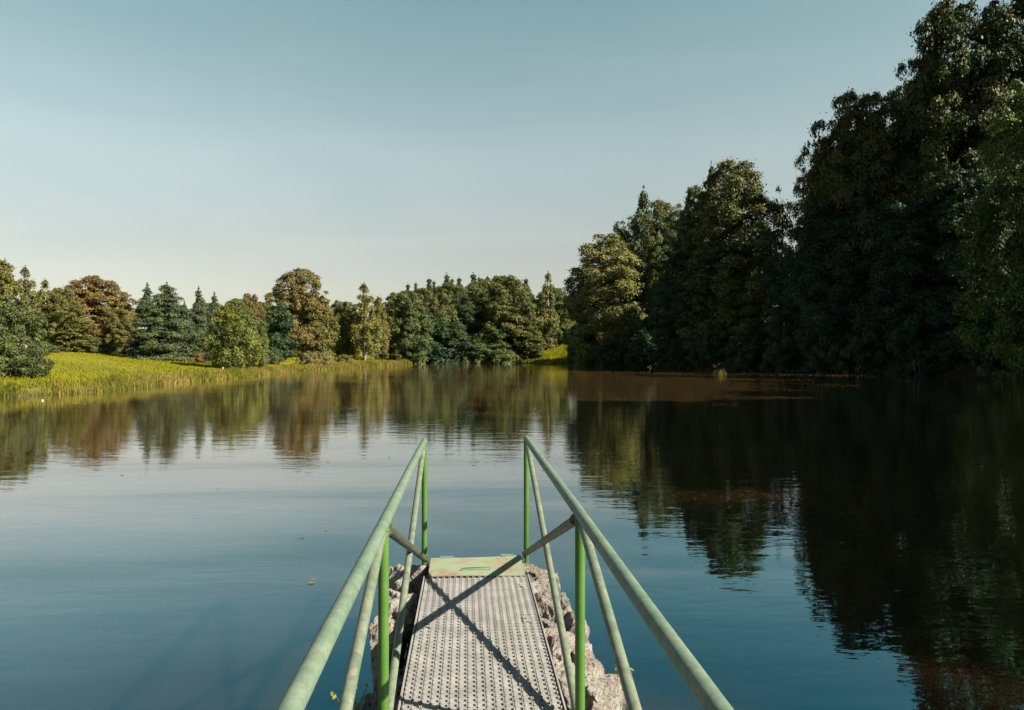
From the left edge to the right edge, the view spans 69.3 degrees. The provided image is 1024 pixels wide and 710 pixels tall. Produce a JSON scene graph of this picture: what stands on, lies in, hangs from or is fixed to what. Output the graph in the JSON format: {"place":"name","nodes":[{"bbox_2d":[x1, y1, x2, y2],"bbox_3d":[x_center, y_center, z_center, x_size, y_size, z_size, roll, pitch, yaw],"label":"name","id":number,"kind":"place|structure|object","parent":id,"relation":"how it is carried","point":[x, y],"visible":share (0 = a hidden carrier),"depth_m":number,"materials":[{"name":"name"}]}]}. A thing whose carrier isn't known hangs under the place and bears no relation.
{"place":"outdoors","nodes":[
{"label":"outdoors","id":0,"kind":"place"},
{"bbox_2d":[0,317,1017,397],"bbox_3d":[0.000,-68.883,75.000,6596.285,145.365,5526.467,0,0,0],"label":"ground","id":1,"kind":"structure","parent":0,"point":[956,371],"depth_m":72.18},
{"bbox_2d":[0,258,21,331],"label":"birch tree","id":2,"kind":"object","parent":1,"relation":"on","point":[6,281],"visible":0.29,"depth_m":103.58,"materials":[{"name":"green plant"}]},
{"bbox_2d":[0,258,28,332],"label":"tall broadleaf tree","id":3,"kind":"object","parent":1,"relation":"on","point":[11,269],"visible":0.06,"depth_m":109.30,"materials":[{"name":"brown plant"}]},
{"bbox_2d":[6,265,44,348],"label":"birch tree","id":4,"kind":"object","parent":1,"relation":"on","point":[25,292],"visible":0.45,"depth_m":97.67,"materials":[{"name":"green plant"}]},
{"bbox_2d":[0,298,55,378],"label":"bushy tree","id":5,"kind":"object","parent":1,"relation":"on","point":[13,354],"visible":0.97,"depth_m":45.75,"materials":[{"name":"green plant"}]},
{"bbox_2d":[31,278,52,339],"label":"birch tree","id":6,"kind":"object","parent":1,"relation":"on","point":[42,297],"visible":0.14,"depth_m":105.79,"materials":[{"name":"green plant"}]},
{"bbox_2d":[45,344,59,352],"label":"shrub","id":7,"kind":"object","parent":1,"relation":"on","point":[55,348],"visible":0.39,"depth_m":91.64,"materials":[{"name":"green plant"}]},
{"bbox_2d":[40,287,91,350],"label":"broadleaf tree","id":8,"kind":"object","parent":1,"relation":"on","point":[57,314],"visible":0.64,"depth_m":98.83,"materials":[{"name":"green plant"}]},
{"bbox_2d":[54,314,102,351],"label":"broadleaf tree","id":9,"kind":"object","parent":1,"relation":"on","point":[75,344],"visible":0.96,"depth_m":98.08,"materials":[{"name":"green plant"}]},
{"bbox_2d":[59,275,138,342],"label":"broadleaf tree","id":10,"kind":"object","parent":1,"relation":"on","point":[92,295],"visible":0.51,"depth_m":110.43,"materials":[{"name":"brown plant"}]},
{"bbox_2d":[86,340,120,353],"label":"shrub","id":11,"kind":"object","parent":1,"relation":"on","point":[104,346],"visible":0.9,"depth_m":99.51,"materials":[{"name":"green plant"}]},
{"bbox_2d":[87,303,139,341],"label":"broadleaf tree","id":12,"kind":"object","parent":1,"relation":"on","point":[136,328],"visible":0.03,"depth_m":178.86,"materials":[{"name":"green plant"}]},
{"bbox_2d":[101,308,138,353],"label":"broadleaf tree","id":13,"kind":"object","parent":1,"relation":"on","point":[120,338],"visible":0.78,"depth_m":103.14,"materials":[{"name":"green plant"}]},
{"bbox_2d":[120,344,131,354],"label":"shrub","id":14,"kind":"object","parent":1,"relation":"on","point":[123,351],"visible":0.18,"depth_m":97.05,"materials":[{"name":"green plant"}]},
{"bbox_2d":[126,282,157,355],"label":"conifer tree","id":15,"kind":"object","parent":1,"relation":"on","point":[145,300],"visible":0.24,"depth_m":96.27,"materials":[{"name":"green plant"}]},
{"bbox_2d":[124,282,200,361],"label":"conifer tree","id":16,"kind":"object","parent":1,"relation":"on","point":[163,340],"visible":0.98,"depth_m":90.61,"materials":[{"name":"green plant"}]},
{"bbox_2d":[177,300,191,353],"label":"conifer tree","id":17,"kind":"object","parent":1,"relation":"on","point":[184,304],"visible":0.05,"depth_m":119.80,"materials":[{"name":"green plant"}]},
{"bbox_2d":[0,343,387,391],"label":"meadow grass","id":18,"kind":"structure","parent":1,"relation":"on","point":[120,358],"depth_m":69.38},
{"bbox_2d":[181,286,213,358],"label":"conifer tree","id":19,"kind":"object","parent":1,"relation":"on","point":[198,309],"visible":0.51,"depth_m":111.60,"materials":[{"name":"green plant"}]},
{"bbox_2d":[190,352,209,363],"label":"shrub","id":20,"kind":"object","parent":1,"relation":"on","point":[199,358],"visible":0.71,"depth_m":89.52,"materials":[{"name":"brown plant"}]},
{"bbox_2d":[0,359,412,397],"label":"shore reeds","id":21,"kind":"object","parent":1,"relation":"on","point":[121,381],"visible":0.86,"depth_m":59.22,"materials":[{"name":"plant"}]},
{"bbox_2d":[194,302,223,342],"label":"broadleaf tree","id":22,"kind":"object","parent":1,"relation":"on","point":[208,305],"visible":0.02,"depth_m":199.19,"materials":[{"name":"green plant"}]},
{"bbox_2d":[205,292,222,335],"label":"conifer tree","id":23,"kind":"object","parent":1,"relation":"on","point":[215,304],"visible":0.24,"depth_m":117.54,"materials":[{"name":"green plant"}]},
{"bbox_2d":[197,303,262,368],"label":"young tree","id":24,"kind":"object","parent":1,"relation":"on","point":[227,349],"visible":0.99,"depth_m":80.43,"materials":[{"name":"green plant"}]},
{"bbox_2d":[222,298,260,345],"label":"broadleaf tree","id":25,"kind":"object","parent":1,"relation":"on","point":[237,303],"visible":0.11,"depth_m":128.82,"materials":[{"name":"green plant"}]},
{"bbox_2d":[240,293,265,320],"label":"broadleaf tree","id":26,"kind":"object","parent":1,"relation":"on","point":[254,306],"visible":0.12,"depth_m":137.64,"materials":[{"name":"brown plant"}]},
{"bbox_2d":[244,314,270,368],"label":"tree","id":27,"kind":"object","parent":1,"relation":"on","point":[265,343],"visible":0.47,"depth_m":89.66,"materials":[{"name":"green plant"}]},
{"bbox_2d":[257,314,271,348],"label":"columnar tree","id":28,"kind":"object","parent":1,"relation":"on","point":[266,319],"visible":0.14,"depth_m":125.70,"materials":[{"name":"green plant"}]},
{"bbox_2d":[258,301,271,324],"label":"broadleaf tree","id":29,"kind":"object","parent":1,"relation":"on","point":[265,305],"visible":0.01,"depth_m":229.05,"materials":[{"name":"green plant"}]},
{"bbox_2d":[262,350,270,364],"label":"shrub","id":30,"kind":"object","parent":1,"relation":"on","point":[267,359],"visible":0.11,"depth_m":96.11,"materials":[{"name":"green plant"}]},
{"bbox_2d":[267,347,284,364],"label":"shrub","id":31,"kind":"object","parent":1,"relation":"on","point":[274,353],"visible":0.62,"depth_m":109.75,"materials":[{"name":"green plant"}]},
{"bbox_2d":[265,300,299,360],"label":"columnar tree","id":32,"kind":"object","parent":1,"relation":"on","point":[281,321],"visible":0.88,"depth_m":121.09,"materials":[{"name":"green plant"}]},
{"bbox_2d":[261,268,330,356],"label":"broadleaf tree","id":33,"kind":"object","parent":1,"relation":"on","point":[297,300],"visible":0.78,"depth_m":147.54,"materials":[{"name":"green plant"}]},
{"bbox_2d":[295,351,320,364],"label":"shrub","id":34,"kind":"object","parent":1,"relation":"on","point":[307,360],"visible":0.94,"depth_m":117.57,"materials":[{"name":"green plant"}]},
{"bbox_2d":[313,352,334,365],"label":"shrub","id":35,"kind":"object","parent":1,"relation":"on","point":[322,357],"visible":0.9,"depth_m":121.31,"materials":[{"name":"green plant"}]},
{"bbox_2d":[307,295,340,358],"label":"columnar tree","id":36,"kind":"object","parent":1,"relation":"on","point":[331,333],"visible":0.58,"depth_m":151.10,"materials":[{"name":"green plant"}]},
{"bbox_2d":[327,300,357,356],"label":"broadleaf tree","id":37,"kind":"object","parent":1,"relation":"on","point":[339,346],"visible":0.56,"depth_m":166.71,"materials":[{"name":"green plant"}]},
{"bbox_2d":[334,354,353,362],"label":"shrub","id":38,"kind":"object","parent":1,"relation":"on","point":[344,357],"visible":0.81,"depth_m":139.36,"materials":[{"name":"green plant"}]},
{"bbox_2d":[335,301,365,348],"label":"broadleaf tree","id":39,"kind":"object","parent":1,"relation":"on","point":[348,307],"visible":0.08,"depth_m":249.15,"materials":[{"name":"green plant"}]},
{"bbox_2d":[343,308,362,358],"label":"columnar tree","id":40,"kind":"object","parent":1,"relation":"on","point":[348,317],"visible":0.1,"depth_m":171.20,"materials":[{"name":"green plant"}]},
{"bbox_2d":[343,282,385,360],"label":"birch tree","id":41,"kind":"object","parent":1,"relation":"on","point":[363,333],"visible":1,"depth_m":164.14,"materials":[{"name":"green plant"}]},
{"bbox_2d":[365,295,390,359],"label":"columnar tree","id":42,"kind":"object","parent":1,"relation":"on","point":[380,314],"visible":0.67,"depth_m":183.82,"materials":[{"name":"green plant"}]},
{"bbox_2d":[383,291,415,345],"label":"broadleaf tree","id":43,"kind":"object","parent":1,"relation":"on","point":[388,298],"visible":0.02,"depth_m":260.99,"materials":[{"name":"green plant"}]},
{"bbox_2d":[385,290,436,363],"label":"broadleaf tree","id":44,"kind":"object","parent":1,"relation":"on","point":[406,319],"visible":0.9,"depth_m":188.64,"materials":[{"name":"green plant"}]},
{"bbox_2d":[408,288,435,336],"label":"broadleaf tree","id":45,"kind":"object","parent":1,"relation":"on","point":[421,291],"visible":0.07,"depth_m":273.71,"materials":[{"name":"green plant"}]},
{"bbox_2d":[423,279,437,310],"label":"spruce tree","id":46,"kind":"object","parent":1,"relation":"on","point":[429,287],"visible":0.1,"depth_m":295.35,"materials":[{"name":"green plant"}]},
{"bbox_2d":[414,312,454,363],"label":"columnar tree","id":47,"kind":"object","parent":1,"relation":"on","point":[438,355],"visible":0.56,"depth_m":197.65,"materials":[{"name":"green plant"}]},
{"bbox_2d":[416,290,462,358],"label":"broadleaf tree","id":48,"kind":"object","parent":1,"relation":"on","point":[443,311],"visible":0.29,"depth_m":203.46,"materials":[{"name":"green plant"}]},
{"bbox_2d":[425,282,464,317],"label":"broadleaf tree","id":49,"kind":"object","parent":1,"relation":"on","point":[451,289],"visible":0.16,"depth_m":277.71,"materials":[{"name":"green plant"}]},
{"bbox_2d":[442,275,449,293],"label":"spruce tree","id":50,"kind":"object","parent":1,"relation":"on","point":[447,277],"visible":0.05,"depth_m":297.48,"materials":[{"name":"green plant"}]},
{"bbox_2d":[439,320,474,363],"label":"columnar tree","id":51,"kind":"object","parent":1,"relation":"on","point":[456,330],"visible":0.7,"depth_m":201.40,"materials":[{"name":"green plant"}]},
{"bbox_2d":[442,293,484,351],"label":"tall broadleaf tree","id":52,"kind":"object","parent":1,"relation":"on","point":[466,313],"visible":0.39,"depth_m":211.39,"materials":[{"name":"green plant"}]},
{"bbox_2d":[469,272,476,283],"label":"spruce tree","id":53,"kind":"object","parent":1,"relation":"on","point":[473,277],"visible":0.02,"depth_m":305.56,"materials":[{"name":"green plant"}]},
{"bbox_2d":[457,284,492,336],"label":"broadleaf tree","id":54,"kind":"object","parent":1,"relation":"on","point":[475,290],"visible":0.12,"depth_m":223.43,"materials":[{"name":"green plant"}]},
{"bbox_2d":[461,347,492,363],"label":"shrub","id":55,"kind":"object","parent":1,"relation":"on","point":[480,359],"visible":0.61,"depth_m":201.56,"materials":[{"name":"green plant"}]},
{"bbox_2d":[458,278,500,319],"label":"broadleaf tree","id":56,"kind":"object","parent":1,"relation":"on","point":[480,280],"visible":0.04,"depth_m":277.37,"materials":[{"name":"green plant"}]},
{"bbox_2d":[464,325,509,362],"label":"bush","id":57,"kind":"object","parent":1,"relation":"on","point":[488,344],"visible":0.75,"depth_m":204.05,"materials":[{"name":"green plant"}]},
{"bbox_2d":[361,563,626,709],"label":"stone pier","id":58,"kind":"structure","parent":1,"relation":"on","point":[603,691],"depth_m":4.91,"materials":[{"name":"grey stone"}]},
{"bbox_2d":[331,682,367,709],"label":"weed plant","id":59,"kind":"object","parent":58,"relation":"on","point":[356,706],"visible":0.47,"depth_m":4.28,"materials":[{"name":"green plant"}]},
{"bbox_2d":[396,683,401,694],"bbox_3d":[-0.670,1.946,4.315,0.070,0.048,0.074,0,0,0],"label":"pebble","id":60,"kind":"object","parent":58,"relation":"on","point":[399,689],"visible":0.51,"depth_m":4.29,"materials":[{"name":"stone"}]},
{"bbox_2d":[276,435,733,709],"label":"footbridge","id":61,"kind":"object","parent":58,"relation":"on","point":[476,575],"visible":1,"depth_m":3.80,"materials":[{"name":"green paint"}]},
{"bbox_2d":[487,348,523,363],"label":"shrub","id":62,"kind":"object","parent":1,"relation":"on","point":[504,357],"visible":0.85,"depth_m":199.43,"materials":[{"name":"green plant"}]},
{"bbox_2d":[472,274,546,357],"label":"broadleaf tree","id":63,"kind":"object","parent":1,"relation":"on","point":[518,314],"visible":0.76,"depth_m":211.20,"materials":[{"name":"green plant"}]},
{"bbox_2d":[504,283,536,323],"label":"broadleaf tree","id":64,"kind":"object","parent":1,"relation":"on","point":[532,299],"visible":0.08,"depth_m":282.93,"materials":[{"name":"green plant"}]},
{"bbox_2d":[521,279,531,323],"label":"spruce tree","id":65,"kind":"object","parent":1,"relation":"on","point":[528,289],"visible":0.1,"depth_m":304.35,"materials":[{"name":"green plant"}]},
{"bbox_2d":[506,319,548,358],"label":"bush","id":66,"kind":"object","parent":1,"relation":"on","point":[536,351],"visible":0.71,"depth_m":209.68,"materials":[{"name":"green plant"}]},
{"bbox_2d":[533,270,559,348],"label":"birch tree","id":67,"kind":"object","parent":1,"relation":"on","point":[551,323],"visible":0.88,"depth_m":230.72,"materials":[{"name":"green plant"}]},
{"bbox_2d":[531,287,572,324],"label":"broadleaf tree","id":68,"kind":"object","parent":1,"relation":"on","point":[556,291],"visible":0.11,"depth_m":282.04,"materials":[{"name":"green plant"}]},
{"bbox_2d":[550,291,571,344],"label":"columnar tree","id":69,"kind":"object","parent":1,"relation":"on","point":[563,319],"visible":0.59,"depth_m":234.36,"materials":[{"name":"green plant"}]},
{"bbox_2d":[521,332,602,362],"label":"glade grass","id":70,"kind":"structure","parent":1,"relation":"on","point":[553,355],"depth_m":208.36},
{"bbox_2d":[561,282,597,363],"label":"columnar tree","id":71,"kind":"object","parent":1,"relation":"on","point":[565,341],"visible":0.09,"depth_m":168.19,"materials":[{"name":"green plant"}]},
{"bbox_2d":[568,333,597,365],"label":"bush","id":72,"kind":"object","parent":1,"relation":"on","point":[570,353],"visible":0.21,"depth_m":158.40,"materials":[{"name":"green plant"}]},
{"bbox_2d":[557,232,649,365],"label":"tall broadleaf tree","id":73,"kind":"object","parent":1,"relation":"on","point":[605,284],"visible":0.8,"depth_m":154.24,"materials":[{"name":"green plant"}]},
{"bbox_2d":[601,216,638,308],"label":"tall broadleaf tree","id":74,"kind":"object","parent":1,"relation":"on","point":[622,232],"visible":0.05,"depth_m":176.89,"materials":[{"name":"green plant"}]},
{"bbox_2d":[609,307,643,366],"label":"bush","id":75,"kind":"object","parent":1,"relation":"on","point":[627,334],"visible":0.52,"depth_m":148.47,"materials":[{"name":"green plant"}]},
{"bbox_2d":[613,185,659,345],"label":"conifer tree","id":76,"kind":"object","parent":1,"relation":"on","point":[635,243],"visible":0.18,"depth_m":170.36,"materials":[{"name":"green plant"}]},
{"bbox_2d":[624,341,660,366],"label":"bush","id":77,"kind":"object","parent":1,"relation":"on","point":[630,360],"visible":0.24,"depth_m":139.63,"materials":[{"name":"green plant"}]},
{"bbox_2d":[629,306,664,367],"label":"bush","id":78,"kind":"object","parent":1,"relation":"on","point":[644,346],"visible":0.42,"depth_m":136.85,"materials":[{"name":"green plant"}]},
{"bbox_2d":[639,199,682,321],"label":"tall broadleaf tree","id":79,"kind":"object","parent":1,"relation":"on","point":[653,238],"visible":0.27,"depth_m":158.57,"materials":[{"name":"green plant"}]},
{"bbox_2d":[646,335,689,368],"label":"bush","id":80,"kind":"object","parent":1,"relation":"on","point":[659,361],"visible":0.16,"depth_m":127.58,"materials":[{"name":"green plant"}]},
{"bbox_2d":[654,203,698,331],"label":"tall broadleaf tree","id":81,"kind":"object","parent":1,"relation":"on","point":[671,232],"visible":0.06,"depth_m":138.10,"materials":[{"name":"green plant"}]},
{"bbox_2d":[646,248,714,368],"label":"tall broadleaf tree","id":82,"kind":"object","parent":1,"relation":"on","point":[668,293],"visible":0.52,"depth_m":123.82,"materials":[{"name":"green plant"}]},
{"bbox_2d":[668,184,724,329],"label":"tall broadleaf tree","id":83,"kind":"object","parent":1,"relation":"on","point":[684,236],"visible":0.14,"depth_m":127.25,"materials":[{"name":"green plant"}]},
{"bbox_2d":[692,160,725,368],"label":"tree","id":84,"kind":"object","parent":1,"relation":"on","point":[711,171],"visible":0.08,"depth_m":122.93,"materials":[{"name":"green plant"}]},
{"bbox_2d":[668,156,789,365],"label":"tall broadleaf tree","id":85,"kind":"object","parent":1,"relation":"on","point":[735,316],"visible":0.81,"depth_m":117.11,"materials":[{"name":"green plant"}]},
{"bbox_2d":[717,234,754,284],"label":"tall broadleaf tree","id":86,"kind":"object","parent":1,"relation":"on","point":[732,238],"visible":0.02,"depth_m":159.65,"materials":[{"name":"green plant"}]},
{"bbox_2d":[733,237,779,324],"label":"tall broadleaf tree","id":87,"kind":"object","parent":1,"relation":"on","point":[742,282],"visible":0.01,"depth_m":149.17,"materials":[{"name":"green plant"}]},
{"bbox_2d":[758,184,797,325],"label":"sparse tree","id":88,"kind":"object","parent":1,"relation":"on","point":[788,222],"visible":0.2,"depth_m":115.88,"materials":[{"name":"green plant"}]},
{"bbox_2d":[758,242,808,367],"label":"tall broadleaf tree","id":89,"kind":"object","parent":1,"relation":"on","point":[779,312],"visible":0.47,"depth_m":106.57,"materials":[{"name":"green plant"}]},
{"bbox_2d":[785,136,829,353],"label":"tall broadleaf tree","id":90,"kind":"object","parent":1,"relation":"on","point":[813,173],"visible":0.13,"depth_m":105.59,"materials":[{"name":"green plant"}]},
{"bbox_2d":[773,194,881,368],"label":"tall broadleaf tree","id":91,"kind":"object","parent":1,"relation":"on","point":[830,315],"visible":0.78,"depth_m":97.66,"materials":[{"name":"green plant"}]},
{"bbox_2d":[803,119,868,329],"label":"tall broadleaf tree","id":92,"kind":"object","parent":1,"relation":"on","point":[845,165],"visible":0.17,"depth_m":101.44,"materials":[{"name":"green plant"}]},
{"bbox_2d":[803,87,901,348],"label":"tall broadleaf tree","id":93,"kind":"object","parent":1,"relation":"on","point":[872,137],"visible":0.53,"depth_m":97.67,"materials":[{"name":"green plant"}]},
{"bbox_2d":[864,78,920,217],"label":"tall broadleaf tree","id":94,"kind":"object","parent":1,"relation":"on","point":[892,94],"visible":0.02,"depth_m":107.89,"materials":[{"name":"green plant"}]},
{"bbox_2d":[847,194,957,369],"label":"tall broadleaf tree","id":95,"kind":"object","parent":1,"relation":"on","point":[898,268],"visible":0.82,"depth_m":90.22,"materials":[{"name":"green plant"}]},
{"bbox_2d":[889,44,961,336],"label":"tall broadleaf tree","id":96,"kind":"object","parent":1,"relation":"on","point":[900,124],"visible":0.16,"depth_m":95.87,"materials":[{"name":"green plant"}]},
{"bbox_2d":[881,0,1020,339],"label":"tall broadleaf tree","id":97,"kind":"object","parent":1,"relation":"on","point":[956,123],"visible":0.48,"depth_m":91.16,"materials":[{"name":"green plant"}]},
{"bbox_2d":[919,165,1022,367],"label":"tall broadleaf tree","id":98,"kind":"object","parent":1,"relation":"on","point":[960,199],"visible":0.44,"depth_m":84.75,"materials":[{"name":"green plant"}]},
{"bbox_2d":[947,79,1023,379],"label":"broadleaf tree","id":99,"kind":"object","parent":1,"relation":"on","point":[1012,355],"visible":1,"depth_m":69.00,"materials":[{"name":"green plant"}]},
{"bbox_2d":[963,310,1016,368],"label":"bush","id":100,"kind":"object","parent":1,"relation":"on","point":[995,364],"visible":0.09,"depth_m":82.54,"materials":[{"name":"green plant"}]},
{"bbox_2d":[957,0,1023,320],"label":"tall broadleaf tree","id":101,"kind":"object","parent":1,"relation":"on","point":[1008,55],"visible":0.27,"depth_m":89.63,"materials":[{"name":"green plant"}]},
{"bbox_2d":[0,363,1023,709],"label":"water","id":102,"kind":"structure","parent":0,"point":[170,547],"depth_m":10.29,"materials":[{"name":"liquid"}]},
{"bbox_2d":[138,396,899,590],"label":"floating leaves","id":103,"kind":"object","parent":102,"relation":"on","point":[585,554],"visible":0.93,"depth_m":10.48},
{"bbox_2d":[901,342,950,374],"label":"reeds","id":104,"kind":"object","parent":102,"relation":"on","point":[919,373],"visible":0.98,"depth_m":84.24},
{"bbox_2d":[0,0,1023,342],"label":"sky","id":105,"kind":"structure","parent":0,"point":[226,148],"materials":[{"name":"blue"}]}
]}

